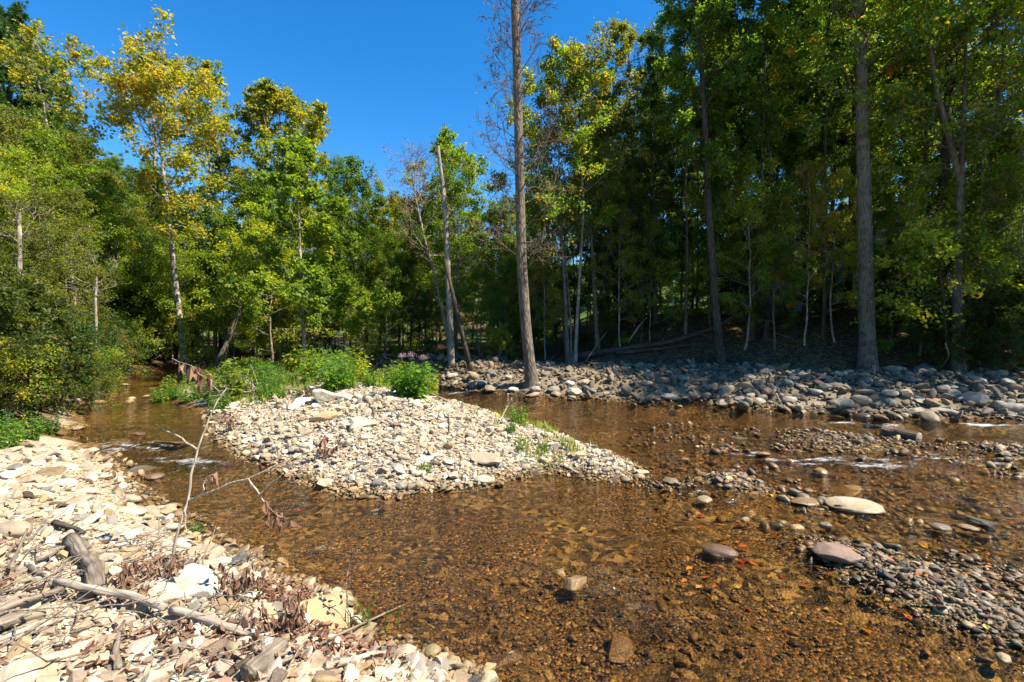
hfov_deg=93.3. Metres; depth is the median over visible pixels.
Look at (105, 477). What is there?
river stone
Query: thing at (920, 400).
river stone
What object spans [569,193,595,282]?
forest tree
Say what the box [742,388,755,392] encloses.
river stone
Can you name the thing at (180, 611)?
driftwood pole
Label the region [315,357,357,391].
leafy weed
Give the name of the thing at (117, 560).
river stone
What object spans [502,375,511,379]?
river stone
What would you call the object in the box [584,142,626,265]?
slender tree
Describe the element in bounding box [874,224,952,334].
sapling
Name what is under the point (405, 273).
understory tree
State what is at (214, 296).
sapling
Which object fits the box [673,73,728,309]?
slender tree
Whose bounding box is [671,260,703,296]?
understory tree
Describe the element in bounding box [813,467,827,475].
river stone
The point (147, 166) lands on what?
forest tree
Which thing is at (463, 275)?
slender tree
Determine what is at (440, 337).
forest tree
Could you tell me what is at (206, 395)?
leafy weed
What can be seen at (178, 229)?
slender tree
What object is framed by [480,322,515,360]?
shrub
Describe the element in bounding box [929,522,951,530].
river stone
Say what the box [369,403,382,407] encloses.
river stone
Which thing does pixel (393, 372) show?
leafy weed
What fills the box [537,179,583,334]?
forest tree
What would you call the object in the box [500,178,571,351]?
forest tree
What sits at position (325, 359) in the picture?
leafy weed
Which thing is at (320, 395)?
boulder
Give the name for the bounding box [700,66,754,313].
slender tree
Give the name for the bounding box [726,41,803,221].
slender tree
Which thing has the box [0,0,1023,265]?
sky
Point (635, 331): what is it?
fallen branch
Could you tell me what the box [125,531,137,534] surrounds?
river stone
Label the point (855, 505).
river stone
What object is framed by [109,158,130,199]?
slender tree
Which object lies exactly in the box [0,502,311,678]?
twig litter
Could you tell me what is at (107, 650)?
stone
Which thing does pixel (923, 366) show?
boulder
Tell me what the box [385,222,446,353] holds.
sapling
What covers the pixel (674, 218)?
forest tree
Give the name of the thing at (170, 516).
river stone
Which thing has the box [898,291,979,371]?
shrub
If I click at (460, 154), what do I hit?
leafy tree
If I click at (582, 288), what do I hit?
understory tree
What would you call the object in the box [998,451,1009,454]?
river stone
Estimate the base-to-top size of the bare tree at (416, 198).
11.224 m
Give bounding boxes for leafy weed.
[0,408,16,440]
[0,418,29,448]
[8,414,47,440]
[34,414,61,435]
[149,385,171,403]
[159,374,176,392]
[160,381,183,400]
[177,384,199,402]
[180,366,206,385]
[188,521,204,531]
[189,380,206,395]
[191,390,202,398]
[200,379,221,400]
[201,363,216,379]
[202,369,221,386]
[204,356,260,401]
[205,391,233,412]
[245,357,272,381]
[250,372,278,393]
[251,361,278,384]
[254,379,279,399]
[262,369,285,387]
[268,375,286,392]
[273,388,287,398]
[281,354,299,371]
[282,341,316,371]
[284,369,298,381]
[296,352,324,379]
[299,361,318,376]
[305,373,316,381]
[310,347,345,373]
[311,348,328,362]
[311,355,339,380]
[311,357,351,392]
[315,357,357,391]
[319,345,352,371]
[326,350,347,361]
[330,356,358,379]
[340,345,373,374]
[344,373,359,388]
[348,359,370,381]
[362,368,384,386]
[372,368,384,381]
[383,364,397,379]
[388,359,406,375]
[406,361,440,394]
[418,459,430,472]
[429,374,438,393]
[503,418,517,432]
[504,401,530,424]
[516,441,524,451]
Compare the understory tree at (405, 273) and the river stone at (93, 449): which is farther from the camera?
the understory tree at (405, 273)
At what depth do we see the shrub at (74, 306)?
13.74 m
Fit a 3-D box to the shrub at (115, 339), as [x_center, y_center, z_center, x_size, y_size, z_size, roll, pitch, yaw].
[-12.464,0.663,14.004,2.054,2.924,2.141,0,2,-10]
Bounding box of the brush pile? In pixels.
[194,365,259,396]
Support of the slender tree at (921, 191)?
on the ground at (882, 662)
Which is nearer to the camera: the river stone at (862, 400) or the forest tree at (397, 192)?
the river stone at (862, 400)
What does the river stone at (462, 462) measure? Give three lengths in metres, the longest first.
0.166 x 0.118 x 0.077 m
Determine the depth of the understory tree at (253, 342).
25.24 m
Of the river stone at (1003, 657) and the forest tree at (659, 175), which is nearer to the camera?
the river stone at (1003, 657)
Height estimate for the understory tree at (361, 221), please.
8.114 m
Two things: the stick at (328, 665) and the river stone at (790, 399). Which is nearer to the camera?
the stick at (328, 665)
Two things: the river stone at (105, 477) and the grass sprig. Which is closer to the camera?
the grass sprig
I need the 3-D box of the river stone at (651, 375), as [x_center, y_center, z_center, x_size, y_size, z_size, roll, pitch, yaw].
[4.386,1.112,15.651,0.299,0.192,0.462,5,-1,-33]
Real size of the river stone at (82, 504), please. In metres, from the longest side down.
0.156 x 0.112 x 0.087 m
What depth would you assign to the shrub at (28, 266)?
15.11 m
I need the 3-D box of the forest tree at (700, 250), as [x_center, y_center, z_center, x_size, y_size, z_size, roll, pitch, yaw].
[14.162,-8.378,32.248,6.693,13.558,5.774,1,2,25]
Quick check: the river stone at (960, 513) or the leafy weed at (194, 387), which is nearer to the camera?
the river stone at (960, 513)
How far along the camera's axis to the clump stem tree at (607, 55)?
19.53 m
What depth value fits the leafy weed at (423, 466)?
6.77 m
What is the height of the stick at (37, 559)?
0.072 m
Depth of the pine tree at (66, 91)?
36.34 m
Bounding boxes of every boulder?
[0,520,32,538]
[0,646,81,681]
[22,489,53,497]
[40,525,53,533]
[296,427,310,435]
[300,592,346,631]
[310,410,337,421]
[312,389,338,402]
[336,393,352,399]
[470,452,503,464]
[474,475,494,484]
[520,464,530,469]
[880,365,905,371]
[913,363,932,368]
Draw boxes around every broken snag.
[0,194,50,387]
[41,219,95,303]
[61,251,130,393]
[174,209,199,352]
[434,145,461,366]
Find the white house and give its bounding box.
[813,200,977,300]
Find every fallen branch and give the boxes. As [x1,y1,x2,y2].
[586,332,606,360]
[627,318,645,343]
[939,343,948,370]
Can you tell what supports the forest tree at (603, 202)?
on the ground at (882, 662)
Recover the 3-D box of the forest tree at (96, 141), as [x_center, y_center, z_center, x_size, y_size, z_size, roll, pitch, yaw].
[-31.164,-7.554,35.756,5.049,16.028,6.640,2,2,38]
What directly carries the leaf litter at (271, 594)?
on the ground at (882, 662)
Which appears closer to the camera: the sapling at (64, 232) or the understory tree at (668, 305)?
the sapling at (64, 232)
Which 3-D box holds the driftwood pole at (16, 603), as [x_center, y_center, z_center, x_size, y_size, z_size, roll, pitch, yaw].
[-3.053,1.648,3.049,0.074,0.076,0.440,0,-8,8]
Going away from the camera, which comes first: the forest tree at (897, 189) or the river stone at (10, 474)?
the river stone at (10, 474)
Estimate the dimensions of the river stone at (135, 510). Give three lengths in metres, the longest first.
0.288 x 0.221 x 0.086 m
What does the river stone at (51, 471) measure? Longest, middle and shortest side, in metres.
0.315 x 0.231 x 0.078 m
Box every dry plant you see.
[108,562,151,603]
[137,552,183,596]
[209,552,265,601]
[219,410,236,429]
[237,593,304,657]
[280,595,307,630]
[302,389,310,396]
[313,435,341,458]
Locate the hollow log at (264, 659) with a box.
[240,636,287,681]
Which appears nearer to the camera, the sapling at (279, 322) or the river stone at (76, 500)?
the river stone at (76, 500)
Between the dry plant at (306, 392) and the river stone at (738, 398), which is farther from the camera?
the river stone at (738, 398)
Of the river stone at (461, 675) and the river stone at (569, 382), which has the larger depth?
the river stone at (569, 382)
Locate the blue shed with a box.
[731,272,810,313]
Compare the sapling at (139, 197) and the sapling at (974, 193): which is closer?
the sapling at (974, 193)
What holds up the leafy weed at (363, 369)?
on the ground at (882, 662)
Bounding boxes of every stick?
[3,584,55,592]
[8,528,28,569]
[26,563,51,584]
[34,546,64,562]
[50,519,85,533]
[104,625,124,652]
[111,619,125,669]
[166,633,212,657]
[224,651,256,676]
[249,602,409,674]
[323,650,385,669]
[363,396,375,426]
[428,392,447,401]
[447,414,449,435]
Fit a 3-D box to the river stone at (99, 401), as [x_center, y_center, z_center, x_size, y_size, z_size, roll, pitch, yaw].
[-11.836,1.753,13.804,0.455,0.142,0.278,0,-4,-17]
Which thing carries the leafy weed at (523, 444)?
on the ground at (882, 662)
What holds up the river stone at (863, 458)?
on the ground at (882, 662)
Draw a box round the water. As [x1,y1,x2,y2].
[53,363,1023,681]
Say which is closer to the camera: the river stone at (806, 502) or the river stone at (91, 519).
the river stone at (91, 519)
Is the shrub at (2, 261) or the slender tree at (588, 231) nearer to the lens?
the shrub at (2, 261)
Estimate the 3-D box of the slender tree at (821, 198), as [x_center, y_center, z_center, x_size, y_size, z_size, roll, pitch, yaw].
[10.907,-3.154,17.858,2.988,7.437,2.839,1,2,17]
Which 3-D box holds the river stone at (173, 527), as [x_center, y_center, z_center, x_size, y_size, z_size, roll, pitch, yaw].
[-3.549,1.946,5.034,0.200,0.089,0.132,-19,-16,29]
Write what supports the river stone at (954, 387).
on the ground at (882, 662)
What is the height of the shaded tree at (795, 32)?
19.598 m
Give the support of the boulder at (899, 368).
on the ground at (882, 662)
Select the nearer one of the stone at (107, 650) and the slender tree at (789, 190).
the stone at (107, 650)
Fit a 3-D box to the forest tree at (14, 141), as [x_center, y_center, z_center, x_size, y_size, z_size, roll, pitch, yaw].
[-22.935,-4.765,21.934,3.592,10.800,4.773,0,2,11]
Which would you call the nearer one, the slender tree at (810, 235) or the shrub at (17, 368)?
the shrub at (17, 368)
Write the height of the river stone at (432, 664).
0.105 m
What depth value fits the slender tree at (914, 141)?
26.05 m
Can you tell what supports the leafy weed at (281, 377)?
on the ground at (882, 662)
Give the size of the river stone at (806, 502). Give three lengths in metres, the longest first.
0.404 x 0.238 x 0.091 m
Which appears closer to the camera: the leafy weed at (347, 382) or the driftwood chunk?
the driftwood chunk
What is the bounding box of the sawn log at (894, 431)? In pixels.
[880,425,922,440]
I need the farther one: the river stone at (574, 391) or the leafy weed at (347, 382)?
the river stone at (574, 391)
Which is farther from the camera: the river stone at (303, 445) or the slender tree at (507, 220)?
the slender tree at (507, 220)
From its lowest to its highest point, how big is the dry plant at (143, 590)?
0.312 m
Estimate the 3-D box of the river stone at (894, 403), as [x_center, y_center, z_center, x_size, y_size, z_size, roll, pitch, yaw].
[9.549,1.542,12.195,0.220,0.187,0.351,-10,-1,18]
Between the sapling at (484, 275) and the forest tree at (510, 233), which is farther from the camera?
the forest tree at (510, 233)
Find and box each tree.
[0,0,59,144]
[0,15,97,149]
[2,131,23,148]
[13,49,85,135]
[16,130,107,285]
[20,108,62,135]
[52,123,105,175]
[59,4,244,377]
[71,126,126,203]
[79,162,135,308]
[81,173,190,315]
[87,224,209,357]
[97,150,146,212]
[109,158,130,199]
[111,281,191,362]
[118,165,166,346]
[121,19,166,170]
[125,159,180,228]
[127,224,227,366]
[133,233,191,353]
[141,166,196,282]
[141,243,202,363]
[143,177,179,231]
[143,193,202,329]
[146,50,235,362]
[162,186,208,347]
[168,199,266,365]
[172,217,212,349]
[177,165,247,352]
[180,153,251,361]
[183,185,211,345]
[189,169,308,362]
[190,224,279,368]
[194,227,238,333]
[200,77,332,361]
[200,240,248,348]
[207,220,276,357]
[208,199,298,360]
[219,129,402,359]
[225,208,338,361]
[231,266,294,358]
[232,165,275,347]
[235,245,307,350]
[237,185,276,357]
[258,304,309,346]
[268,221,320,350]
[272,174,314,340]
[287,206,358,351]
[289,309,333,344]
[291,154,401,358]
[294,230,343,349]
[297,178,351,344]
[305,297,368,349]
[313,208,361,348]
[336,207,408,357]
[342,226,380,349]
[350,192,391,341]
[352,225,410,352]
[359,224,382,342]
[362,177,406,348]
[365,137,490,338]
[365,194,436,350]
[372,242,410,348]
[374,253,438,353]
[379,197,420,344]
[384,189,406,248]
[390,207,408,343]
[392,201,482,348]
[394,123,507,351]
[397,235,441,351]
[398,204,467,352]
[401,208,443,348]
[402,157,514,356]
[403,221,436,343]
[420,174,460,347]
[422,194,464,343]
[430,265,474,331]
[433,255,478,335]
[442,187,470,311]
[444,259,470,368]
[451,205,467,282]
[451,230,508,354]
[452,211,504,346]
[461,200,487,302]
[462,0,583,387]
[465,196,509,332]
[476,235,519,354]
[477,209,517,348]
[480,230,521,343]
[484,296,545,344]
[485,34,620,363]
[486,231,549,349]
[496,194,528,346]
[496,253,586,353]
[499,201,516,327]
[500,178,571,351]
[506,188,553,316]
[509,23,657,362]
[511,234,571,359]
[514,179,600,352]
[526,192,596,362]
[527,215,575,338]
[529,75,661,349]
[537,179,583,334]
[541,190,573,345]
[549,180,602,336]
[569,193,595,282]
[571,220,668,326]
[574,12,718,326]
[576,136,647,297]
[579,176,592,324]
[580,100,659,323]
[580,180,602,323]
[581,241,645,324]
[583,185,706,342]
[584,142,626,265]
[586,205,653,346]
[589,71,701,301]
[599,174,673,311]
[605,15,718,327]
[613,205,686,345]
[615,86,689,295]
[617,169,679,312]
[632,110,670,185]
[645,159,702,309]
[647,0,764,364]
[650,2,732,334]
[654,72,709,314]
[657,223,705,301]
[662,172,742,325]
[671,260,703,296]
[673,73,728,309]
[674,142,705,306]
[676,104,709,308]
[679,53,746,220]
[683,0,764,261]
[684,259,735,312]
[685,124,761,303]
[688,17,750,135]
[690,13,822,339]
[691,24,761,313]
[692,178,802,307]
[697,40,813,311]
[698,153,799,349]
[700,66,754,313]
[705,0,850,339]
[710,55,771,313]
[722,175,818,349]
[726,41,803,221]
[728,0,872,313]
[728,42,829,264]
[741,0,895,319]
[742,0,940,340]
[748,90,804,234]
[762,0,968,370]
[763,155,856,345]
[780,45,850,295]
[783,84,850,158]
[784,5,893,299]
[784,86,851,300]
[784,166,887,342]
[787,0,943,310]
[792,56,853,306]
[797,16,824,300]
[803,1,904,250]
[812,0,975,260]
[841,20,985,199]
[843,0,1023,371]
[846,1,1022,263]
[849,188,950,355]
[850,203,1023,369]
[866,4,905,100]
[873,157,980,355]
[877,0,1014,350]
[879,105,940,188]
[885,73,943,176]
[895,37,979,173]
[903,41,1023,286]
[905,118,1023,364]
[916,0,1023,363]
[916,1,1023,284]
[945,122,1023,368]
[968,0,1023,265]
[986,16,1023,257]
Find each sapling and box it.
[0,99,81,230]
[0,108,41,223]
[0,110,66,269]
[0,121,132,297]
[0,140,81,281]
[0,161,45,275]
[0,184,106,317]
[0,189,70,285]
[2,112,81,262]
[9,181,124,324]
[19,163,141,319]
[26,122,132,289]
[26,138,136,261]
[67,196,142,315]
[73,164,166,309]
[104,192,182,288]
[127,192,194,298]
[132,245,189,361]
[156,358,324,563]
[169,259,230,365]
[185,239,260,361]
[225,266,284,357]
[253,263,324,362]
[302,256,358,357]
[343,286,379,367]
[359,247,416,355]
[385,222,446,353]
[405,282,446,352]
[454,265,501,358]
[482,258,531,357]
[507,259,557,356]
[536,260,593,345]
[587,244,650,329]
[638,235,667,309]
[660,220,696,304]
[684,196,735,308]
[709,220,791,310]
[752,255,821,331]
[793,209,857,307]
[844,223,916,329]
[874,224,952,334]
[928,175,1023,301]
[964,255,1023,366]
[965,114,1023,276]
[965,203,1023,284]
[972,185,1023,281]
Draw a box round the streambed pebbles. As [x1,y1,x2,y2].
[64,403,1023,681]
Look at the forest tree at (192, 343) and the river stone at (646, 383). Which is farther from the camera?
the forest tree at (192, 343)
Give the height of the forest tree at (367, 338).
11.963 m
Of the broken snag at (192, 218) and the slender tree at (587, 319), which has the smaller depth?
the broken snag at (192, 218)
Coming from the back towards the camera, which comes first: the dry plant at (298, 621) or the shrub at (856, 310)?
the shrub at (856, 310)
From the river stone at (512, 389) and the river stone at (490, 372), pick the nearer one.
the river stone at (512, 389)
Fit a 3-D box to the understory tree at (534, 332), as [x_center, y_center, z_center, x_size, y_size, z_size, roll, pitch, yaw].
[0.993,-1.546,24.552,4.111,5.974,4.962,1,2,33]
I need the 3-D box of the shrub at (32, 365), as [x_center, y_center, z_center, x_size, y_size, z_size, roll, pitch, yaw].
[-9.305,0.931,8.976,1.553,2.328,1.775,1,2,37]
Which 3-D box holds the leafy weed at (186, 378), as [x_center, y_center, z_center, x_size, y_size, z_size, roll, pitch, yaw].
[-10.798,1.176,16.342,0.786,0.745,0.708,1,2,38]
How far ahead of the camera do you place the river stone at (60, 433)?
9.67 m
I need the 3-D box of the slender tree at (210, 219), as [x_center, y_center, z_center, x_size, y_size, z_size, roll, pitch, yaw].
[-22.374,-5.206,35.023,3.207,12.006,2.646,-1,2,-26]
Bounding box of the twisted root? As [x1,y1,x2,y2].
[770,368,800,396]
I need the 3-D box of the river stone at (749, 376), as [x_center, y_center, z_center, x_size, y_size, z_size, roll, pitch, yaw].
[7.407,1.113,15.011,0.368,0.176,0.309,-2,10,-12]
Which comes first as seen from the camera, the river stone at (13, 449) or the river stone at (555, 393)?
the river stone at (13, 449)
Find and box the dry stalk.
[339,542,360,632]
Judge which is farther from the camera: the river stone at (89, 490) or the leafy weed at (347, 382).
the leafy weed at (347, 382)
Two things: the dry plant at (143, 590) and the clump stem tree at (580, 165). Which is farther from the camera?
the clump stem tree at (580, 165)
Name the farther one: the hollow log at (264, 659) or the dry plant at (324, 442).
the dry plant at (324, 442)
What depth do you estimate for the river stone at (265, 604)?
3.35 m
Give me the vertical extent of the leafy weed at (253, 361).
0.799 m
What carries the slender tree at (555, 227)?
on the ground at (882, 662)
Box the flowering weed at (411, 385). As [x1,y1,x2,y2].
[379,352,430,400]
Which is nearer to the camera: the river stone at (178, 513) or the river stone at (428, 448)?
the river stone at (178, 513)
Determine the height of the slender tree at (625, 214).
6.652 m
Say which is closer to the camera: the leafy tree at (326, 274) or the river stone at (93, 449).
the river stone at (93, 449)
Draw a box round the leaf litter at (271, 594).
[0,517,411,681]
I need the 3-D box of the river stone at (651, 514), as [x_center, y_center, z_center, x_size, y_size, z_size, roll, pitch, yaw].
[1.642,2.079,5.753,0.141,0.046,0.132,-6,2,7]
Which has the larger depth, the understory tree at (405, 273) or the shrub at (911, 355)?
the understory tree at (405, 273)
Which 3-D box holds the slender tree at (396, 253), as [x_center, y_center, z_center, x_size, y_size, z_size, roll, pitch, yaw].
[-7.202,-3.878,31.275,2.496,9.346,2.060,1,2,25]
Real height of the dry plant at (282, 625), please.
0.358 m
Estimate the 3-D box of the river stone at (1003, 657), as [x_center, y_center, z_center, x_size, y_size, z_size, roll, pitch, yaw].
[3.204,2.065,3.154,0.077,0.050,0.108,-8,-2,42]
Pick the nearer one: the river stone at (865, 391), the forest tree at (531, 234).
the river stone at (865, 391)
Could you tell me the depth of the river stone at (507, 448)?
7.62 m
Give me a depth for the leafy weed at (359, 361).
16.84 m
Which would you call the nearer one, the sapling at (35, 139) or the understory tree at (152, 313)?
the sapling at (35, 139)
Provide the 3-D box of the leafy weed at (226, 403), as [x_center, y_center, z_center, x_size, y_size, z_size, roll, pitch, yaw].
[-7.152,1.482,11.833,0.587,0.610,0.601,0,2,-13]
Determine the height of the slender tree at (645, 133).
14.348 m
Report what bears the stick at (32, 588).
on the ground at (882, 662)
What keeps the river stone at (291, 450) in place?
on the ground at (882, 662)
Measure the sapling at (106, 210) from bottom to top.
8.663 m
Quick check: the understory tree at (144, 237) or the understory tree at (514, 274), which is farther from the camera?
the understory tree at (514, 274)
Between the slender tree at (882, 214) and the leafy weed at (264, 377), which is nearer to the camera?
the leafy weed at (264, 377)
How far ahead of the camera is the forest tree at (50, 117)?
33.25 m
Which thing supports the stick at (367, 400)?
on the ground at (882, 662)
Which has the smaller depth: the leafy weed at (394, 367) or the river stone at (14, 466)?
the river stone at (14, 466)
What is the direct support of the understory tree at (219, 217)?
on the ground at (882, 662)
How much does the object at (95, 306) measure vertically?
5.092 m
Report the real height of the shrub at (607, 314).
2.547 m
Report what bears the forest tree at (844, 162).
on the ground at (882, 662)
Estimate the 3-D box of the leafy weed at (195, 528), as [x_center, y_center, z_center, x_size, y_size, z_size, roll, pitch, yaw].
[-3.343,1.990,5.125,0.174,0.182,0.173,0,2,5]
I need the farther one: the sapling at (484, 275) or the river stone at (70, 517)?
the sapling at (484, 275)
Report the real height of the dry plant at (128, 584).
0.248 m
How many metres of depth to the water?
7.21 m
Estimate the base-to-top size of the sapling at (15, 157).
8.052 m
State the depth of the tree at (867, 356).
16.12 m
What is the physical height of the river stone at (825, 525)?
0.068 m
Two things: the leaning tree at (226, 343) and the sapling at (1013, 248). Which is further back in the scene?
the leaning tree at (226, 343)
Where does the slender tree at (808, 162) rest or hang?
on the ground at (882, 662)
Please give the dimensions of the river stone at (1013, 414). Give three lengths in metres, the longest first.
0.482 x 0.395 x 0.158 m
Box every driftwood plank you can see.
[0,609,46,630]
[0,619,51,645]
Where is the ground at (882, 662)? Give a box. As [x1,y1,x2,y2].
[0,252,1023,681]
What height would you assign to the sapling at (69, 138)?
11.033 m
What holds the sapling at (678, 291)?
on the ground at (882, 662)
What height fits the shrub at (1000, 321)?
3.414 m
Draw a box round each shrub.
[0,248,48,282]
[0,251,87,406]
[0,265,68,411]
[0,267,83,425]
[0,283,101,415]
[0,329,68,427]
[0,331,48,426]
[8,315,113,416]
[9,263,93,323]
[15,273,83,382]
[44,283,109,390]
[47,315,126,399]
[49,344,133,409]
[52,275,104,326]
[54,333,124,415]
[65,331,134,397]
[70,281,116,321]
[75,310,126,385]
[87,309,151,372]
[99,306,152,379]
[101,287,163,352]
[103,323,144,380]
[107,308,159,375]
[112,306,153,365]
[136,305,167,346]
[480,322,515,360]
[588,300,631,347]
[736,293,782,341]
[808,272,857,325]
[850,268,905,330]
[875,276,951,360]
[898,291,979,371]
[921,287,1020,369]
[935,281,1023,369]
[968,281,1023,365]
[975,315,1023,372]
[987,271,1023,359]
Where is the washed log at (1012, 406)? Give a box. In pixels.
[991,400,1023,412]
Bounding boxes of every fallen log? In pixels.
[578,301,760,359]
[615,341,710,354]
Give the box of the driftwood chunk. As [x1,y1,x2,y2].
[62,532,115,598]
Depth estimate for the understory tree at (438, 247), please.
23.40 m
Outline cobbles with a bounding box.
[0,351,1023,681]
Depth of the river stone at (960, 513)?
5.64 m
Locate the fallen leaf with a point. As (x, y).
(922, 544)
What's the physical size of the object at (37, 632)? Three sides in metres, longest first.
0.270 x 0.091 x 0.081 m
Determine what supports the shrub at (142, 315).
on the ground at (882, 662)
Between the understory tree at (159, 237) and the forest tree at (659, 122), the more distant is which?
the understory tree at (159, 237)
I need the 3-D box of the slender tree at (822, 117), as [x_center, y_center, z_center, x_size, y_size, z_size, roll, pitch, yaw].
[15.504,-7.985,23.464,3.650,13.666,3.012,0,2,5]
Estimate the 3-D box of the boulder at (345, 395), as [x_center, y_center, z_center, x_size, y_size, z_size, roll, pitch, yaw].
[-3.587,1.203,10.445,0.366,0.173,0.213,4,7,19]
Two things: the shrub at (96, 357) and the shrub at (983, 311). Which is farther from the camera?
the shrub at (983, 311)
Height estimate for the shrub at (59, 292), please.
3.620 m
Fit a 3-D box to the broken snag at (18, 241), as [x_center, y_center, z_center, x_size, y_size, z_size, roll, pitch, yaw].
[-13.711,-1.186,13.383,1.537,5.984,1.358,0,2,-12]
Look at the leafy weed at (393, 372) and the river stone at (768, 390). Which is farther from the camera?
the leafy weed at (393, 372)
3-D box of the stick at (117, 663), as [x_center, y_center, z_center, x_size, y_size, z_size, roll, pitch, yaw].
[-2.215,1.704,2.725,0.060,0.077,0.590,-1,-3,-36]
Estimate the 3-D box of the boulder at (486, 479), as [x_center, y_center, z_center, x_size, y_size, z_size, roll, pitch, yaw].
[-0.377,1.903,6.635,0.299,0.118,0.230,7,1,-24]
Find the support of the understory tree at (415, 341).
on the ground at (882, 662)
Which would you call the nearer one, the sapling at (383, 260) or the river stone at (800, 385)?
the river stone at (800, 385)
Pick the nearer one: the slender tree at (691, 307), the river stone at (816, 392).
the river stone at (816, 392)
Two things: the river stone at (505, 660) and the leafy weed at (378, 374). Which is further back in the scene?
the leafy weed at (378, 374)
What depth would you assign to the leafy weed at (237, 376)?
12.65 m
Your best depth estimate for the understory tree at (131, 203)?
23.05 m
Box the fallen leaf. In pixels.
[918,542,927,547]
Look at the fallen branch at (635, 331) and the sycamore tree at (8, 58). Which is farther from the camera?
the sycamore tree at (8, 58)
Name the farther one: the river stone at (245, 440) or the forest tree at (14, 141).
the forest tree at (14, 141)
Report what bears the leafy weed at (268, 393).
on the ground at (882, 662)
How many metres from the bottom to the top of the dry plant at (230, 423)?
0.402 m
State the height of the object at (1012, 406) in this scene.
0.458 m
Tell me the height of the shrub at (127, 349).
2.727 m
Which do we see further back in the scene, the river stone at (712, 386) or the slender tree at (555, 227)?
the slender tree at (555, 227)
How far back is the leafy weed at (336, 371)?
11.30 m
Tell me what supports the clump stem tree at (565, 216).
on the ground at (882, 662)
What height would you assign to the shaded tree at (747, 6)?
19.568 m
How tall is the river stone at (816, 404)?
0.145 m
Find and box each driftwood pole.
[0,586,64,612]
[52,577,168,610]
[168,604,271,637]
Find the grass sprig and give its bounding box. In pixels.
[344,583,402,630]
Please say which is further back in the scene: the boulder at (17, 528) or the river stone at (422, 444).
the river stone at (422, 444)
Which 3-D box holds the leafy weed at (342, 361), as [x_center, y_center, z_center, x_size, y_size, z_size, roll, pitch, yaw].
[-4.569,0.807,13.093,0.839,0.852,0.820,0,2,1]
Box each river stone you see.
[0,470,21,478]
[3,446,24,452]
[5,452,24,460]
[5,463,22,469]
[16,474,41,482]
[36,467,66,475]
[47,449,73,456]
[55,431,68,435]
[55,478,77,487]
[61,515,74,520]
[65,494,92,504]
[66,464,77,470]
[66,526,85,533]
[70,425,84,429]
[75,487,98,493]
[76,501,89,508]
[81,512,103,524]
[82,552,122,574]
[83,473,98,481]
[85,447,99,452]
[86,464,104,470]
[88,400,106,404]
[94,523,108,530]
[98,475,113,479]
[103,462,112,467]
[110,533,120,540]
[117,505,146,515]
[118,563,218,607]
[119,546,145,561]
[124,494,141,502]
[125,399,133,404]
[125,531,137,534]
[128,465,156,472]
[133,432,145,434]
[138,530,162,540]
[141,665,174,677]
[144,472,165,479]
[150,440,192,447]
[160,519,169,524]
[164,503,176,507]
[164,513,173,519]
[164,523,178,530]
[174,511,186,516]
[180,544,225,559]
[189,531,200,536]
[197,637,215,653]
[198,557,231,570]
[212,646,228,661]
[215,601,238,614]
[224,546,235,551]
[238,607,254,614]
[241,438,255,443]
[247,571,261,579]
[254,603,271,609]
[260,452,271,458]
[264,436,273,441]
[265,441,278,446]
[273,444,281,449]
[275,428,283,432]
[287,397,310,409]
[288,447,299,452]
[292,453,301,458]
[298,442,309,447]
[317,478,331,486]
[337,471,346,475]
[341,425,348,429]
[349,417,378,431]
[353,632,364,637]
[360,434,372,438]
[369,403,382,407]
[371,478,385,485]
[390,422,399,426]
[391,463,400,468]
[393,467,404,473]
[397,454,410,459]
[397,643,416,659]
[413,456,433,464]
[413,469,422,475]
[415,480,423,488]
[417,441,427,447]
[426,446,432,452]
[426,658,451,670]
[430,452,438,457]
[442,459,454,463]
[446,373,458,378]
[447,471,457,478]
[452,668,470,681]
[459,460,466,465]
[477,381,487,386]
[485,370,495,376]
[487,649,522,668]
[494,481,502,487]
[501,446,511,450]
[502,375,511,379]
[508,387,518,391]
[527,392,539,397]
[529,386,540,392]
[547,386,561,391]
[551,391,560,396]
[554,568,565,576]
[564,380,574,385]
[564,575,586,591]
[567,388,581,395]
[570,451,585,456]
[578,379,590,384]
[583,386,596,392]
[588,460,598,465]
[607,631,633,663]
[642,372,653,377]
[644,381,651,385]
[644,513,655,518]
[660,393,679,400]
[662,477,678,485]
[677,374,689,380]
[696,495,711,502]
[702,543,738,559]
[705,383,717,389]
[718,385,734,395]
[733,396,744,401]
[740,517,749,522]
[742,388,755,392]
[744,374,755,378]
[753,379,763,385]
[753,397,765,403]
[756,452,770,456]
[760,368,772,373]
[761,387,772,394]
[781,379,792,384]
[781,396,797,403]
[787,376,799,380]
[790,497,819,506]
[796,383,808,387]
[797,372,807,376]
[808,388,822,394]
[812,402,820,406]
[812,542,862,563]
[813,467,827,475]
[818,375,833,380]
[818,383,831,390]
[818,522,832,528]
[824,496,885,514]
[827,398,854,407]
[831,485,861,496]
[834,371,846,376]
[850,395,871,404]
[854,389,874,394]
[857,455,867,462]
[858,376,872,382]
[880,389,898,395]
[885,398,896,405]
[901,389,912,396]
[905,408,923,414]
[913,398,925,404]
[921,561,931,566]
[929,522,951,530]
[933,407,963,416]
[939,384,957,388]
[947,388,961,395]
[955,510,973,519]
[956,524,979,531]
[957,392,988,404]
[964,516,996,527]
[978,389,990,394]
[993,409,1017,417]
[995,652,1011,663]
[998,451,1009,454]
[999,377,1015,383]
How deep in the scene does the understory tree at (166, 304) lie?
22.69 m
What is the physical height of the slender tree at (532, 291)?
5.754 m
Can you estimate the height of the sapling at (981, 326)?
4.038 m
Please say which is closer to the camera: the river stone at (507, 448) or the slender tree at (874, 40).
the river stone at (507, 448)

